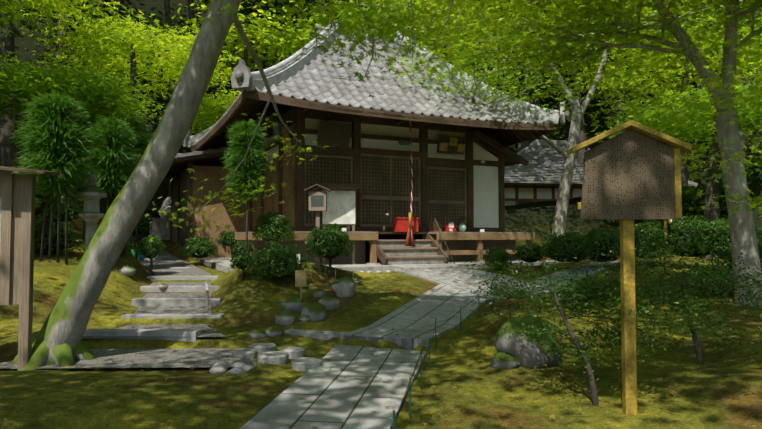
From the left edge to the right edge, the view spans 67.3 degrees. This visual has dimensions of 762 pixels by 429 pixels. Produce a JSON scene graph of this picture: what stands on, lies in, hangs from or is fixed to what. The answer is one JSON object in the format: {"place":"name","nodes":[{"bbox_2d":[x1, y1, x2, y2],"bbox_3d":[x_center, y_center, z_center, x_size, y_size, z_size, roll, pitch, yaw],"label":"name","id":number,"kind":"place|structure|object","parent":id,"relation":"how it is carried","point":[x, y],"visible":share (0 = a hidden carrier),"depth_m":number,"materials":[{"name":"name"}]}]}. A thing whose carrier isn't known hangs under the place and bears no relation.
{"place":"outdoors","nodes":[
{"label":"outdoors","id":0,"kind":"place"},
{"bbox_2d":[0,249,257,368],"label":"stone stairway","id":1,"kind":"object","parent":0,"point":[177,358],"depth_m":7.41,"materials":[{"name":"grey stone"}]},
{"bbox_2d":[0,0,761,428],"bbox_3d":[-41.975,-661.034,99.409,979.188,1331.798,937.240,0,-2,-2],"label":"ground","id":2,"kind":"structure","parent":0,"point":[724,392],"depth_m":6.73,"materials":[{"name":"green plant"}]},
{"bbox_2d":[0,166,59,370],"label":"notice board","id":3,"kind":"object","parent":2,"relation":"on","point":[17,212],"visible":0.83,"depth_m":6.43,"materials":[{"name":"brown wood"}]},
{"bbox_2d":[76,173,170,261],"bbox_3d":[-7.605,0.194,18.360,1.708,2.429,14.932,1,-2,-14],"label":"stone lantern and statue","id":4,"kind":"object","parent":2,"relation":"on","point":[92,194],"visible":0.54,"depth_m":11.37,"materials":[{"name":"grey stone"}]},
{"bbox_2d":[5,89,270,264],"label":"bamboo trees","id":5,"kind":"object","parent":2,"relation":"on","point":[82,139],"depth_m":11.05,"materials":[{"name":"green plant"}]},
{"bbox_2d":[131,249,144,260],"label":"watering cans","id":6,"kind":"object","parent":2,"relation":"on","point":[141,258],"visible":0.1,"depth_m":15.88,"materials":[{"name":"blue plastic"}]},
{"bbox_2d":[120,256,223,318],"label":"stone steps","id":7,"kind":"structure","parent":2,"relation":"on","point":[139,302],"depth_m":10.01,"materials":[{"name":"grey stone"}]},
{"bbox_2d":[82,329,430,349],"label":"path kerb","id":8,"kind":"structure","parent":2,"relation":"on","point":[188,335],"depth_m":7.67,"materials":[{"name":"stone"}]},
{"bbox_2d":[209,343,321,373],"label":"stepping stones","id":9,"kind":"object","parent":2,"relation":"on","point":[268,352],"visible":0.92,"depth_m":6.68,"materials":[{"name":"grey stone"}]},
{"bbox_2d":[205,183,360,307],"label":"notice boards","id":10,"kind":"object","parent":2,"relation":"on","point":[334,203],"visible":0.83,"depth_m":14.23,"materials":[{"name":"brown wood"}]},
{"bbox_2d":[118,265,562,368],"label":"garden rocks","id":11,"kind":"object","parent":2,"relation":"on","point":[515,350],"visible":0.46,"depth_m":6.44,"materials":[{"name":"stone"}]},
{"bbox_2d":[0,246,759,428],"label":"fallen leaves","id":12,"kind":"object","parent":2,"relation":"on","point":[553,415],"visible":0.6,"depth_m":6.39,"materials":[{"name":"brown plant"}]},
{"bbox_2d":[0,0,761,134],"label":"bright tree leaves","id":13,"kind":"object","parent":2,"relation":"on","point":[210,108],"visible":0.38,"depth_m":19.42,"materials":[{"name":"green plant"}]},
{"bbox_2d":[0,0,761,259],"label":"forest","id":14,"kind":"object","parent":2,"relation":"on","point":[9,151],"depth_m":26.98,"materials":[{"name":"green plant"}]},
{"bbox_2d":[196,111,573,272],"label":"temple hall","id":15,"kind":"structure","parent":2,"relation":"on","point":[373,159],"depth_m":15.70,"materials":[{"name":"brown wood"}]},
{"bbox_2d":[191,87,558,151],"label":"roof eaves","id":16,"kind":"object","parent":15,"relation":"on","point":[252,104],"visible":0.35,"depth_m":15.10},
{"bbox_2d":[191,35,552,145],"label":"temple roof tiles","id":17,"kind":"object","parent":16,"relation":"on","point":[316,73],"visible":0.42,"depth_m":15.13,"materials":[{"name":"grey tile"}]},
{"bbox_2d":[183,21,569,147],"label":"temple roof ridges","id":18,"kind":"object","parent":17,"relation":"on","point":[243,76],"visible":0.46,"depth_m":15.77,"materials":[{"name":"grey tile"}]},
{"bbox_2d":[271,120,544,263],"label":"temple ornaments","id":19,"kind":"object","parent":15,"relation":"on","point":[332,133],"visible":0.83,"depth_m":14.90,"materials":[{"name":"red paint"}]},
{"bbox_2d":[9,172,761,295],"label":"shrub","id":20,"kind":"object","parent":2,"relation":"on","point":[713,227],"depth_m":13.01,"materials":[{"name":"green plant"}]},
{"bbox_2d":[11,0,761,370],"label":"tree trunks","id":21,"kind":"object","parent":2,"relation":"on","point":[57,338],"visible":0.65,"depth_m":6.91,"materials":[{"name":"grey plant"}]},
{"bbox_2d":[0,0,761,154],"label":"green tree leaves","id":22,"kind":"object","parent":21,"relation":"attached to","point":[22,88],"visible":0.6,"depth_m":15.41,"materials":[{"name":"green plant"}]},
{"bbox_2d":[146,0,761,241],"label":"maple leaves","id":23,"kind":"object","parent":21,"relation":"attached to","point":[553,6],"visible":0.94,"depth_m":8.97,"materials":[{"name":"green plant"}]},
{"bbox_2d":[23,2,761,198],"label":"dark tree leaves","id":24,"kind":"object","parent":2,"relation":"on","point":[753,176],"visible":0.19,"depth_m":23.03,"materials":[{"name":"green plant"}]},
{"bbox_2d":[164,139,697,257],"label":"buildings","id":25,"kind":"structure","parent":2,"relation":"on","point":[543,170],"depth_m":20.31,"materials":[{"name":"wood"}]},
{"bbox_2d":[150,0,713,82],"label":"forest leaves","id":26,"kind":"object","parent":2,"relation":"on","point":[282,51],"visible":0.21,"depth_m":26.69,"materials":[{"name":"green plant"}]},
{"bbox_2d":[312,263,567,428],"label":"rope fence","id":27,"kind":"object","parent":2,"relation":"on","point":[409,391],"visible":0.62,"depth_m":6.51,"materials":[{"name":"green"}]},
{"bbox_2d":[193,0,715,69],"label":"green forest leaves","id":28,"kind":"object","parent":2,"relation":"on","point":[348,13],"visible":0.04,"depth_m":27.33,"materials":[{"name":"green plant"}]},
{"bbox_2d":[300,0,752,116],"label":"maple leaves","id":29,"kind":"object","parent":2,"relation":"on","point":[430,75],"visible":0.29,"depth_m":16.16,"materials":[{"name":"green plant"}]},
{"bbox_2d":[452,239,761,405],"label":"twiggy shrub","id":30,"kind":"object","parent":2,"relation":"on","point":[600,290],"depth_m":5.53,"materials":[{"name":"green plant"}]},
{"bbox_2d":[567,120,691,414],"bbox_3d":[2.027,0.582,4.659,0.920,2.679,0.210,0,-2,5],"label":"yellow sign board","id":31,"kind":"object","parent":2,"relation":"on","point":[631,172],"visible":1,"depth_m":4.66,"materials":[{"name":"paint"}]},
{"bbox_2d":[637,219,671,268],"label":"sign boards","id":32,"kind":"object","parent":2,"relation":"on","point":[666,221],"visible":0.04,"depth_m":14.05,"materials":[{"name":"yellow paint"}]},
{"bbox_2d":[238,260,619,428],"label":"paved path","id":33,"kind":"structure","parent":0,"point":[347,406],"depth_m":6.54,"materials":[{"name":"stone"}]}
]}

